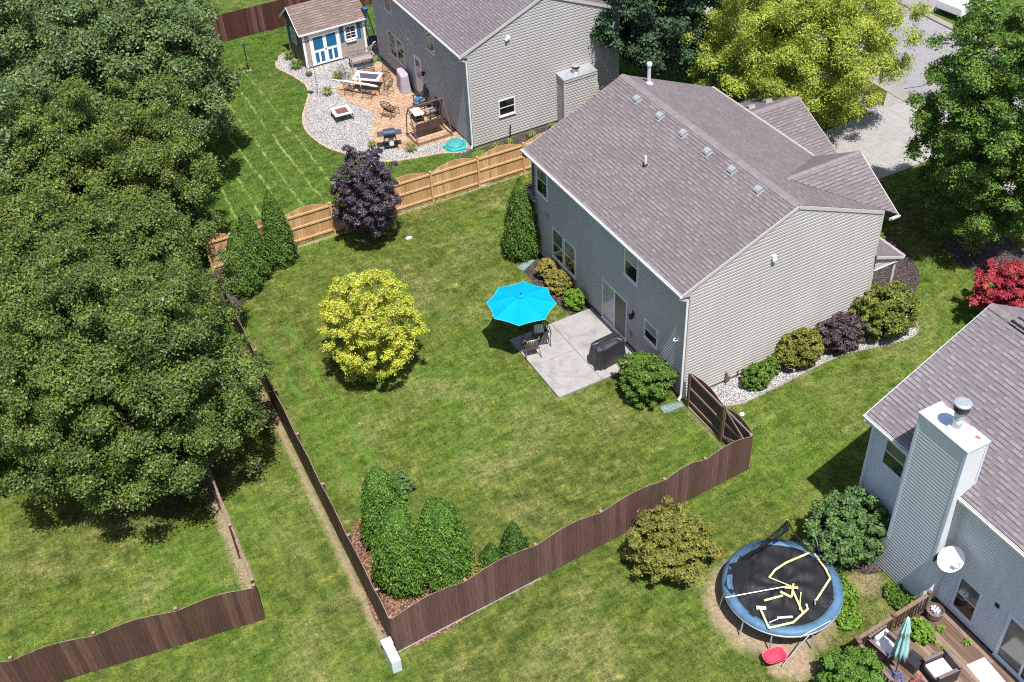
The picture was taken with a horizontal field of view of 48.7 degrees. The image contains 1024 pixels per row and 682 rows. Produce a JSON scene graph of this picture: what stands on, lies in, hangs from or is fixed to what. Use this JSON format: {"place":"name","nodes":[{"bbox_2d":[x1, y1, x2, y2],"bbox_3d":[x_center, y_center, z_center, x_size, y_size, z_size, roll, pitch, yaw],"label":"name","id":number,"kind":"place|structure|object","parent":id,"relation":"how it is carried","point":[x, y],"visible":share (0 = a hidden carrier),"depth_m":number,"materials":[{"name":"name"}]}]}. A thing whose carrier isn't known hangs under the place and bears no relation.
{"place":"outdoors","nodes":[
{"label":"outdoors","id":0,"kind":"place"},
{"bbox_2d":[336,60,459,148],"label":"paver patio","id":1,"kind":"structure","parent":0,"point":[402,102],"depth_m":60.55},
{"bbox_2d":[352,71,383,89],"bbox_3d":[-7.900,-14.268,62.351,1.502,0.721,0.952,7,42,12],"label":"dining table","id":2,"kind":"object","parent":1,"relation":"on","point":[370,76],"visible":0.75,"depth_m":62.12,"materials":[{"name":"white"}]},
{"bbox_2d":[377,128,401,149],"bbox_3d":[-6.195,-10.298,57.457,1.240,1.043,0.480,-9,41,-6],"label":"barbecue","id":3,"kind":"object","parent":1,"relation":"on","point":[390,133],"visible":1,"depth_m":57.21,"materials":[{"name":"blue metal"}]},
{"bbox_2d":[396,67,411,93],"bbox_3d":[-5.949,-14.297,61.945,0.652,1.110,1.212,-14,42,-12],"label":"covered barbecue","id":4,"kind":"object","parent":1,"relation":"on","point":[403,85],"visible":1,"depth_m":61.63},
{"bbox_2d":[406,97,452,145],"bbox_3d":[-4.285,-11.309,57.809,2.084,1.901,1.341,-21,44,-20],"label":"porch swing","id":5,"kind":"object","parent":1,"relation":"on","point":[429,124],"visible":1,"depth_m":57.81,"materials":[{"name":"brown metal"}]},
{"bbox_2d":[423,96,441,120],"bbox_3d":[-4.223,-12.292,59.498,1.008,1.124,0.700,-25,45,-23],"label":"rocking chair","id":6,"kind":"object","parent":1,"relation":"on","point":[430,110],"visible":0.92,"depth_m":59.56,"materials":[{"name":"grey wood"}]},
{"bbox_2d":[0,0,1023,681],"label":"ground","id":7,"kind":"structure","parent":0,"point":[752,646],"depth_m":40.24,"materials":[{"name":"plant"}]},
{"bbox_2d":[0,167,79,425],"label":"shade tree","id":8,"kind":"object","parent":7,"relation":"on","point":[10,208],"visible":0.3,"depth_m":40.60,"materials":[{"name":"green plant"}]},
{"bbox_2d":[0,0,90,126],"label":"silver leaved tree","id":9,"kind":"object","parent":7,"relation":"on","point":[17,53],"visible":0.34,"depth_m":52.71,"materials":[{"name":"green plant"}]},
{"bbox_2d":[0,60,117,240],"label":"silver leaved tree","id":10,"kind":"object","parent":7,"relation":"on","point":[34,80],"visible":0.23,"depth_m":46.41,"materials":[{"name":"green plant"}]},
{"bbox_2d":[0,69,226,251],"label":"shade tree","id":11,"kind":"object","parent":7,"relation":"on","point":[135,164],"visible":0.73,"depth_m":45.72,"materials":[{"name":"green plant"}]},
{"bbox_2d":[31,0,208,90],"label":"shade tree","id":12,"kind":"object","parent":7,"relation":"on","point":[41,2],"visible":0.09,"depth_m":58.91,"materials":[{"name":"green plant"}]},
{"bbox_2d":[0,181,246,379],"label":"shade tree","id":13,"kind":"object","parent":7,"relation":"on","point":[115,246],"visible":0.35,"depth_m":40.99,"materials":[{"name":"green plant"}]},
{"bbox_2d":[12,0,246,161],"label":"silver leaved tree","id":14,"kind":"object","parent":7,"relation":"on","point":[130,45],"visible":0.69,"depth_m":51.22,"materials":[{"name":"green plant"}]},
{"bbox_2d":[0,409,265,681],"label":"wooden fence","id":15,"kind":"object","parent":7,"relation":"on","point":[75,656],"visible":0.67,"depth_m":34.84,"materials":[{"name":"wood"}]},
{"bbox_2d":[0,243,278,517],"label":"shade tree","id":16,"kind":"object","parent":7,"relation":"on","point":[136,371],"visible":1,"depth_m":36.17,"materials":[{"name":"green plant"}]},
{"bbox_2d":[207,251,298,307],"bbox_3d":[-11.852,-3.043,50.282,4.772,0.001,2.869,-48,58,-39],"label":"mulch bed","id":17,"kind":"object","parent":7,"relation":"on","point":[239,301],"visible":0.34,"depth_m":49.21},
{"bbox_2d":[223,229,264,299],"bbox_3d":[-11.523,-3.384,48.180,1.752,3.310,1.743,-21,44,-20],"label":"arborvitae","id":18,"kind":"object","parent":17,"relation":"on","point":[249,275],"visible":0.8,"depth_m":47.95,"materials":[{"name":"green plant"}]},
{"bbox_2d":[236,207,273,282],"bbox_3d":[-11.214,-4.174,48.684,1.608,3.822,1.640,-21,44,-20],"label":"arborvitae","id":19,"kind":"object","parent":17,"relation":"on","point":[247,228],"visible":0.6,"depth_m":48.25,"materials":[{"name":"green plant"}]},
{"bbox_2d":[259,190,299,269],"bbox_3d":[-10.338,-4.965,49.457,1.630,3.915,1.580,-21,44,-20],"label":"arborvitae","id":20,"kind":"object","parent":17,"relation":"on","point":[277,236],"visible":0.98,"depth_m":49.26,"materials":[{"name":"green plant"}]},
{"bbox_2d":[200,0,371,41],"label":"wooden fence","id":21,"kind":"object","parent":7,"relation":"on","point":[251,20],"visible":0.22,"depth_m":67.82,"materials":[{"name":"wood"}]},
{"bbox_2d":[329,144,403,242],"bbox_3d":[-6.460,-6.383,50.037,3.143,5.009,3.269,0,41,3],"label":"purple plum","id":22,"kind":"object","parent":7,"relation":"on","point":[357,188],"visible":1,"depth_m":49.25,"materials":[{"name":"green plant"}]},
{"bbox_2d":[317,267,429,382],"bbox_3d":[-5.387,-0.692,43.178,4.206,5.236,3.868,-11,42,-9],"label":"golden maple","id":23,"kind":"object","parent":7,"relation":"on","point":[368,324],"visible":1,"depth_m":42.42,"materials":[{"name":"yellow plant"}]},
{"bbox_2d":[277,40,470,161],"bbox_3d":[-7.950,-13.164,61.670,7.761,0.001,14.674,-15,42,-13],"label":"gravel bed","id":24,"kind":"object","parent":7,"relation":"on","point":[322,126],"visible":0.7,"depth_m":60.29,"materials":[{"name":"gravel"}]},
{"bbox_2d":[279,0,367,68],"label":"shed","id":25,"kind":"structure","parent":24,"relation":"on","point":[321,32],"depth_m":64.14,"materials":[{"name":"wood"}]},
{"bbox_2d":[310,33,327,64],"bbox_3d":[-10.940,-16.544,64.251,0.775,1.770,0.031,-21,44,-20],"label":"door","id":26,"kind":"structure","parent":25,"relation":"in","point":[317,41],"depth_m":64.24,"materials":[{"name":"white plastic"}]},
{"bbox_2d":[323,30,340,61],"bbox_3d":[-10.247,-16.815,64.517,0.785,1.770,0.031,-21,44,-20],"label":"door","id":27,"kind":"structure","parent":25,"relation":"in","point":[330,38],"depth_m":64.49,"materials":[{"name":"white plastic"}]},
{"bbox_2d":[343,23,357,40],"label":"window","id":28,"kind":"structure","parent":25,"relation":"in","point":[350,32],"depth_m":64.58,"materials":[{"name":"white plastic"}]},
{"bbox_2d":[330,104,353,123],"bbox_3d":[-9.020,-12.037,60.110,0.982,0.442,0.982,-19,43,-17],"label":"fire table","id":29,"kind":"object","parent":24,"relation":"on","point":[342,110],"visible":1,"depth_m":59.96,"materials":[{"name":"metal"}]},
{"bbox_2d":[347,45,374,69],"bbox_3d":[-8.544,-16.110,64.352,1.400,0.980,0.585,-17,43,-15],"label":"bench","id":30,"kind":"object","parent":24,"relation":"on","point":[354,59],"visible":0.99,"depth_m":64.39,"materials":[{"name":"grey wood"}]},
{"bbox_2d":[275,52,470,161],"bbox_3d":[-9.277,-12.212,60.643,16.113,0.060,5.330,32,52,34],"label":"bed edging","id":31,"kind":"object","parent":24,"relation":"on","point":[303,115],"visible":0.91,"depth_m":58.53,"materials":[{"name":"stone"}]},
{"bbox_2d":[443,138,465,151],"bbox_3d":[-2.845,-10.017,57.438,1.153,0.340,1.190,-29,47,-27],"label":"sandbox","id":32,"kind":"object","parent":24,"relation":"on","point":[454,145],"visible":1,"depth_m":57.20,"materials":[{"name":"teal plastic"}]},
{"bbox_2d":[204,132,544,272],"bbox_3d":[-5.310,-6.774,52.723,18.200,1.864,0.124,-20,44,-19],"label":"cedar fence","id":33,"kind":"object","parent":7,"relation":"on","point":[456,176],"visible":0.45,"depth_m":53.26,"materials":[{"name":"wood"}]},
{"bbox_2d":[380,636,401,673],"bbox_3d":[-3.678,9.618,34.639,0.330,0.665,0.889,-20,44,-18],"label":"utility box","id":34,"kind":"object","parent":7,"relation":"on","point":[392,656],"visible":1,"depth_m":34.44,"materials":[{"name":"white plastic"}]},
{"bbox_2d":[388,471,415,499],"bbox_3d":[-4.005,5.071,39.826,1.238,0.782,1.329,-21,44,-20],"label":"shrub","id":35,"kind":"object","parent":7,"relation":"on","point":[401,478],"visible":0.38,"depth_m":39.77,"materials":[{"name":"green plant"}]},
{"bbox_2d":[352,519,470,647],"bbox_3d":[-3.769,7.959,37.056,3.688,0.001,5.812,-44,55,-37],"label":"mulch bed","id":36,"kind":"object","parent":7,"relation":"on","point":[393,605],"visible":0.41,"depth_m":36.65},
{"bbox_2d":[356,465,411,549],"bbox_3d":[-4.314,5.394,37.148,1.913,3.857,1.838,-21,44,-20],"label":"arborvitae","id":37,"kind":"object","parent":36,"relation":"on","point":[379,487],"visible":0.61,"depth_m":36.47,"materials":[{"name":"green plant"}]},
{"bbox_2d":[367,505,432,599],"bbox_3d":[-3.594,6.496,35.870,2.258,3.806,2.234,-21,44,-20],"label":"arborvitae","id":38,"kind":"object","parent":36,"relation":"on","point":[394,569],"visible":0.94,"depth_m":35.39,"materials":[{"name":"green plant"}]},
{"bbox_2d":[410,496,475,591],"bbox_3d":[-2.302,6.284,35.948,2.347,3.913,2.414,-21,44,-20],"label":"arborvitae","id":39,"kind":"object","parent":36,"relation":"on","point":[442,530],"visible":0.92,"depth_m":35.35,"materials":[{"name":"green plant"}]},
{"bbox_2d":[462,553,482,580],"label":"ball shrub","id":40,"kind":"object","parent":7,"relation":"on","point":[477,568],"visible":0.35,"depth_m":36.59,"materials":[{"name":"yellow plant"}]},
{"bbox_2d":[222,287,752,652],"bbox_3d":[-1.879,1.377,43.083,14.077,1.924,18.515,-21,44,-20],"label":"wooden fence","id":41,"kind":"object","parent":7,"relation":"on","point":[485,587],"visible":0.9,"depth_m":37.22,"materials":[{"name":"wood"}]},
{"bbox_2d":[477,542,504,568],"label":"dwarf conifer","id":42,"kind":"object","parent":7,"relation":"on","point":[490,554],"visible":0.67,"depth_m":36.47,"materials":[{"name":"green plant"}]},
{"bbox_2d":[372,0,620,148],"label":"house","id":43,"kind":"structure","parent":7,"relation":"on","point":[490,71],"depth_m":56.60,"materials":[{"name":"beige"}]},
{"bbox_2d":[387,29,397,59],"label":"window","id":44,"kind":"structure","parent":43,"relation":"in","point":[391,37],"depth_m":62.67,"materials":[{"name":"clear glass"}]},
{"bbox_2d":[395,36,406,68],"bbox_3d":[-6.087,-15.779,61.918,0.092,1.480,1.070,-21,44,-20],"label":"window","id":45,"kind":"structure","parent":43,"relation":"in","point":[399,45],"depth_m":61.93,"materials":[{"name":"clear glass"}]},
{"bbox_2d":[413,53,423,94],"bbox_3d":[-4.967,-14.245,60.624,0.050,2.160,0.930,-21,44,-20],"label":"back door","id":46,"kind":"structure","parent":43,"relation":"in","point":[419,82],"depth_m":60.70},
{"bbox_2d":[424,29,435,56],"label":"window","id":47,"kind":"structure","parent":43,"relation":"in","point":[429,39],"depth_m":57.57,"materials":[{"name":"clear glass"}]},
{"bbox_2d":[498,96,515,117],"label":"window","id":48,"kind":"structure","parent":43,"relation":"in","point":[506,106],"depth_m":56.74,"materials":[{"name":"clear glass"}]},
{"bbox_2d":[498,520,529,556],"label":"dwarf conifer","id":49,"kind":"object","parent":7,"relation":"on","point":[514,539],"visible":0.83,"depth_m":36.91,"materials":[{"name":"green plant"}]},
{"bbox_2d":[481,122,557,150],"bbox_3d":[2.313,-10.902,58.377,8.651,0.001,1.261,-21,44,-20],"label":"mulch bed","id":50,"kind":"object","parent":7,"relation":"on","point":[521,138],"visible":0.33,"depth_m":57.84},
{"bbox_2d":[486,281,556,344],"bbox_3d":[0.400,-0.845,44.861,2.572,2.705,2.572,17,45,22],"label":"parasol","id":51,"kind":"object","parent":7,"relation":"on","point":[522,303],"visible":0.94,"depth_m":43.99,"materials":[{"name":"fabric"}]},
{"bbox_2d":[518,253,591,314],"bbox_3d":[1.528,-2.721,49.004,1.409,0.001,6.230,-21,44,-20],"label":"mulch bed","id":52,"kind":"object","parent":7,"relation":"on","point":[530,273],"visible":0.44,"depth_m":48.64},
{"bbox_2d":[501,178,541,262],"bbox_3d":[0.354,-5.397,49.159,2.020,4.015,2.006,-21,44,-20],"label":"arborvitae","id":53,"kind":"object","parent":52,"relation":"on","point":[521,235],"visible":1,"depth_m":48.92,"materials":[{"name":"green plant"}]},
{"bbox_2d":[534,257,560,278],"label":"flowering shrub","id":54,"kind":"object","parent":52,"relation":"on","point":[546,265],"visible":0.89,"depth_m":48.58,"materials":[{"name":"yellow plant"}]},
{"bbox_2d":[544,268,572,295],"bbox_3d":[1.951,-2.565,48.071,1.152,0.975,1.223,-21,44,-20],"label":"flowering shrub","id":55,"kind":"object","parent":52,"relation":"on","point":[559,281],"visible":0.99,"depth_m":47.80,"materials":[{"name":"yellow plant"}]},
{"bbox_2d":[563,288,586,310],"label":"boxwood","id":56,"kind":"object","parent":52,"relation":"on","point":[572,299],"visible":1,"depth_m":46.99,"materials":[{"name":"green plant"}]},
{"bbox_2d":[615,351,679,408],"bbox_3d":[5.056,1.356,42.797,2.253,1.697,2.443,-21,44,-20],"label":"patio shrub","id":57,"kind":"object","parent":7,"relation":"on","point":[646,373],"visible":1,"depth_m":42.34,"materials":[{"name":"green plant"}]},
{"bbox_2d":[589,0,725,79],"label":"dark shade tree","id":58,"kind":"object","parent":7,"relation":"on","point":[641,39],"visible":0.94,"depth_m":55.86,"materials":[{"name":"green plant"}]},
{"bbox_2d":[660,400,684,413],"bbox_3d":[6.049,2.490,42.655,0.840,0.120,0.400,-16,42,-14],"label":"splash block","id":59,"kind":"object","parent":7,"relation":"on","point":[670,406],"depth_m":42.67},
{"bbox_2d":[622,495,723,583],"bbox_3d":[5.192,6.555,36.554,3.241,2.014,2.925,1,41,5],"label":"viburnum","id":60,"kind":"object","parent":7,"relation":"on","point":[669,544],"visible":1,"depth_m":36.04,"materials":[{"name":"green plant"}]},
{"bbox_2d":[520,61,904,400],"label":"house","id":61,"kind":"structure","parent":7,"relation":"on","point":[711,236],"depth_m":42.90,"materials":[{"name":"beige"}]},
{"bbox_2d":[536,166,547,201],"bbox_3d":[1.245,-6.670,47.343,0.092,1.530,0.970,-21,44,-20],"label":"window","id":62,"kind":"structure","parent":61,"relation":"in","point":[541,179],"depth_m":47.43,"materials":[{"name":"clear glass"}]},
{"bbox_2d":[552,226,563,266],"bbox_3d":[1.959,-4.009,48.199,0.092,1.590,0.970,-21,44,-20],"label":"window","id":63,"kind":"structure","parent":61,"relation":"in","point":[557,239],"depth_m":48.20,"materials":[{"name":"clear glass"}]},
{"bbox_2d":[563,237,576,279],"bbox_3d":[2.427,-3.461,47.536,0.092,1.590,0.970,-21,44,-20],"label":"window","id":64,"kind":"structure","parent":61,"relation":"in","point":[569,250],"depth_m":47.52,"materials":[{"name":"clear glass"}]},
{"bbox_2d":[623,248,638,287],"bbox_3d":[4.498,-2.878,42.722,0.092,1.530,0.960,-21,44,-20],"label":"window","id":65,"kind":"structure","parent":61,"relation":"in","point":[631,264],"depth_m":42.83,"materials":[{"name":"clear glass"}]},
{"bbox_2d":[642,318,658,350],"bbox_3d":[5.306,-0.267,43.279,0.092,0.950,0.960,-21,44,-20],"label":"window","id":66,"kind":"structure","parent":61,"relation":"in","point":[650,335],"depth_m":43.28,"materials":[{"name":"clear glass"}]},
{"bbox_2d":[761,646,793,665],"bbox_3d":[7.973,9.542,34.181,0.984,0.345,0.498,-16,42,-14],"label":"toy wheelbarrow","id":67,"kind":"object","parent":7,"relation":"on","point":[775,654],"visible":1,"depth_m":34.18,"materials":[{"name":"pink plastic"}]},
{"bbox_2d":[719,519,842,665],"bbox_3d":[8.502,7.394,35.126,3.898,2.308,3.813,-21,44,-20],"label":"trampoline","id":68,"kind":"object","parent":7,"relation":"on","point":[776,585],"visible":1,"depth_m":35.16,"materials":[{"name":"fabric"}]},
{"bbox_2d":[679,0,933,131],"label":"honey locust","id":69,"kind":"object","parent":7,"relation":"on","point":[766,56],"visible":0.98,"depth_m":53.15,"materials":[{"name":"yellow plant"}]},
{"bbox_2d":[711,310,916,404],"bbox_3d":[11.824,0.778,44.264,10.798,0.001,1.824,-21,44,-20],"label":"gravel bed","id":70,"kind":"object","parent":7,"relation":"on","point":[732,391],"visible":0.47,"depth_m":43.64,"materials":[{"name":"gravel"}]},
{"bbox_2d":[741,360,775,391],"bbox_3d":[9.376,1.256,43.115,1.588,1.062,1.147,-21,44,-20],"label":"boxwood","id":71,"kind":"object","parent":70,"relation":"on","point":[759,375],"visible":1,"depth_m":42.88,"materials":[{"name":"green plant"}]},
{"bbox_2d":[763,353,782,373],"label":"boxwood","id":72,"kind":"object","parent":70,"relation":"on","point":[773,360],"visible":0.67,"depth_m":43.49,"materials":[{"name":"green plant"}]},
{"bbox_2d":[774,326,824,368],"bbox_3d":[11.028,0.280,43.662,2.051,1.651,1.689,-21,44,-20],"label":"gravel shrub","id":73,"kind":"object","parent":70,"relation":"on","point":[801,347],"visible":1,"depth_m":43.28,"materials":[{"name":"green plant"}]},
{"bbox_2d":[725,316,918,406],"bbox_3d":[11.975,0.881,44.116,10.716,0.060,1.439,-21,44,-20],"label":"bed edging","id":74,"kind":"object","parent":70,"relation":"on","point":[814,367],"visible":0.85,"depth_m":44.09,"materials":[{"name":"concrete"}]},
{"bbox_2d":[815,311,867,354],"bbox_3d":[12.833,-0.429,44.383,2.301,1.619,1.880,-21,44,-20],"label":"gravel shrub","id":75,"kind":"object","parent":70,"relation":"on","point":[836,330],"visible":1,"depth_m":43.94,"materials":[{"name":"purple plant"}]},
{"bbox_2d":[848,280,921,342],"bbox_3d":[14.725,-1.202,44.730,2.876,2.164,2.638,-21,44,-20],"label":"gravel shrub","id":76,"kind":"object","parent":70,"relation":"on","point":[878,312],"visible":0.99,"depth_m":44.15,"materials":[{"name":"green plant"}]},
{"bbox_2d":[836,606,864,631],"bbox_3d":[10.446,8.607,35.087,0.953,0.377,0.879,-21,44,-20],"label":"weed patch","id":77,"kind":"object","parent":7,"relation":"on","point":[845,620],"visible":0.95,"depth_m":35.02,"materials":[{"name":"green plant"}]},
{"bbox_2d":[840,576,861,608],"bbox_3d":[10.534,7.903,35.902,0.909,0.373,1.252,-21,44,-20],"label":"weed patch","id":78,"kind":"object","parent":7,"relation":"on","point":[848,586],"visible":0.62,"depth_m":35.72,"materials":[{"name":"green plant"}]},
{"bbox_2d":[816,645,888,681],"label":"bush","id":79,"kind":"object","parent":7,"relation":"on","point":[840,666],"visible":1,"depth_m":32.70,"materials":[{"name":"green plant"}]},
{"bbox_2d":[822,525,883,573],"bbox_3d":[11.221,6.779,37.399,2.100,0.001,2.704,-21,44,-20],"label":"mulch bed","id":80,"kind":"object","parent":7,"relation":"on","point":[866,568],"visible":0.2,"depth_m":36.71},
{"bbox_2d":[801,485,890,572],"bbox_3d":[10.834,5.860,36.496,3.397,2.635,2.782,-21,44,-20],"label":"viburnum","id":81,"kind":"object","parent":80,"relation":"on","point":[852,530],"visible":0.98,"depth_m":35.89,"materials":[{"name":"green plant"}]},
{"bbox_2d":[871,232,919,295],"bbox_3d":[14.765,-3.404,48.892,5.123,0.001,6.932,-21,44,-20],"label":"mulch bed","id":82,"kind":"object","parent":7,"relation":"on","point":[906,271],"visible":0.23,"depth_m":48.20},
{"bbox_2d":[881,581,918,613],"bbox_3d":[12.195,8.075,35.593,0.892,0.373,1.394,-21,44,-20],"label":"bush","id":83,"kind":"object","parent":7,"relation":"on","point":[897,594],"visible":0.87,"depth_m":35.59,"materials":[{"name":"green plant"}]},
{"bbox_2d":[883,92,917,122],"bbox_3d":[20.992,-10.885,57.118,1.190,0.076,7.200,-21,44,-20],"label":"driveway apron","id":84,"kind":"object","parent":7,"relation":"on","point":[901,108],"visible":0.29,"depth_m":58.46,"materials":[{"name":"concrete"}]},
{"bbox_2d":[850,590,1019,681],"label":"deck","id":85,"kind":"structure","parent":7,"relation":"on","point":[954,635],"depth_m":34.17,"materials":[{"name":"brown wood"}]},
{"bbox_2d":[865,625,896,664],"bbox_3d":[11.159,9.125,33.945,0.760,0.801,0.775,-26,46,-24],"label":"wicker armchair","id":86,"kind":"object","parent":85,"relation":"on","point":[881,641],"visible":0.77,"depth_m":33.84,"materials":[{"name":"wicker"}]},
{"bbox_2d":[884,616,911,681],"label":"parasol","id":87,"kind":"object","parent":85,"relation":"on","point":[900,649],"visible":0.96,"depth_m":32.75,"materials":[{"name":"fabric"}]},
{"bbox_2d":[901,649,922,674],"bbox_3d":[11.930,9.549,33.706,0.470,0.365,0.470,-29,47,-27],"label":"side table","id":88,"kind":"object","parent":85,"relation":"on","point":[914,661],"visible":0.81,"depth_m":33.57,"materials":[{"name":"wicker"}]},
{"bbox_2d":[910,617,937,644],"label":"deck fern","id":89,"kind":"object","parent":85,"relation":"on","point":[920,629],"visible":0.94,"depth_m":34.31,"materials":[{"name":"green plant"}]},
{"bbox_2d":[926,602,944,621],"bbox_3d":[13.044,8.383,34.962,0.540,0.421,0.540,-21,44,-20],"label":"basket planter","id":90,"kind":"object","parent":85,"relation":"on","point":[935,612],"visible":1,"depth_m":34.87,"materials":[{"name":"wicker"}]},
{"bbox_2d":[920,647,961,681],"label":"wicker armchair","id":91,"kind":"object","parent":85,"relation":"on","point":[944,665],"visible":1,"depth_m":33.24,"materials":[{"name":"fabric"}]},
{"bbox_2d":[967,657,1004,681],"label":"cushioned sun lounger","id":92,"kind":"object","parent":85,"relation":"on","point":[982,669],"visible":1,"depth_m":33.56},
{"bbox_2d":[858,303,1023,681],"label":"house","id":93,"kind":"structure","parent":7,"relation":"on","point":[943,466],"depth_m":33.50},
{"bbox_2d":[879,438,906,482],"bbox_3d":[11.824,3.633,35.006,0.092,1.260,0.980,-21,44,-20],"label":"window","id":94,"kind":"structure","parent":93,"relation":"in","point":[893,460],"depth_m":35.09,"materials":[{"name":"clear glass"}]},
{"bbox_2d":[932,546,964,572],"bbox_3d":[12.882,6.475,33.401,0.840,0.899,0.731,18,45,22],"label":"satellite dish","id":95,"kind":"object","parent":93,"relation":"attached to","point":[950,559],"visible":1,"depth_m":33.34,"materials":[{"name":"metal"}]},
{"bbox_2d":[949,574,982,625],"bbox_3d":[13.748,7.841,34.280,0.092,1.530,0.890,-21,44,-20],"label":"window","id":96,"kind":"structure","parent":93,"relation":"in","point":[966,600],"depth_m":34.28,"materials":[{"name":"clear glass"}]},
{"bbox_2d":[944,230,1022,270],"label":"mulch bed","id":97,"kind":"object","parent":7,"relation":"on","point":[1010,250],"visible":0.58,"depth_m":48.98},
{"bbox_2d":[901,0,1023,255],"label":"maple","id":98,"kind":"object","parent":97,"relation":"on","point":[976,148],"visible":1,"depth_m":44.55,"materials":[{"name":"green plant"}]},
{"bbox_2d":[966,257,1023,308],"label":"red maple","id":99,"kind":"object","parent":7,"relation":"on","point":[1007,281],"visible":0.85,"depth_m":44.02,"materials":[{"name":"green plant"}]},
{"bbox_2d":[510,308,634,398],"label":"patio","id":100,"kind":"structure","parent":0,"point":[562,367],"depth_m":45.15,"materials":[{"name":"concrete"}]},
{"bbox_2d":[519,334,541,360],"bbox_3d":[0.760,0.161,44.922,0.776,0.909,0.782,-13,42,-11],"label":"patio chair","id":101,"kind":"object","parent":100,"relation":"on","point":[530,347],"visible":1,"depth_m":44.74,"materials":[{"name":"metal"}]},
{"bbox_2d":[532,320,551,345],"bbox_3d":[1.165,-0.315,45.443,0.776,0.909,0.782,-8,41,-5],"label":"patio chair","id":102,"kind":"object","parent":100,"relation":"on","point":[542,335],"visible":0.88,"depth_m":45.34,"materials":[{"name":"metal"}]},
{"bbox_2d":[587,332,625,370],"bbox_3d":[3.732,0.329,44.413,1.602,1.034,0.908,-24,45,-22],"label":"covered barbecue","id":103,"kind":"object","parent":100,"relation":"on","point":[606,351],"visible":0.97,"depth_m":44.13,"materials":[{"name":"fabric"}]},
{"bbox_2d":[704,6,1016,194],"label":"pavement","id":104,"kind":"structure","parent":0,"point":[894,120],"depth_m":57.73,"materials":[{"name":"concrete"}]},
{"bbox_2d":[823,114,931,179],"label":"driveway","id":105,"kind":"structure","parent":0,"point":[878,143],"depth_m":55.98,"materials":[{"name":"concrete"}]},
{"bbox_2d":[754,0,1023,120],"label":"road","id":106,"kind":"structure","parent":0,"point":[927,55],"depth_m":62.90,"materials":[{"name":"asphalt"}]},
{"bbox_2d":[734,0,1000,123],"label":"kerb","id":107,"kind":"structure","parent":106,"relation":"on","point":[936,19],"depth_m":62.68,"materials":[{"name":"concrete"}]},
{"bbox_2d":[936,0,997,18],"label":"parked car","id":108,"kind":"object","parent":106,"relation":"on","point":[955,7],"visible":0.59,"depth_m":65.28,"materials":[{"name":"white metal"}]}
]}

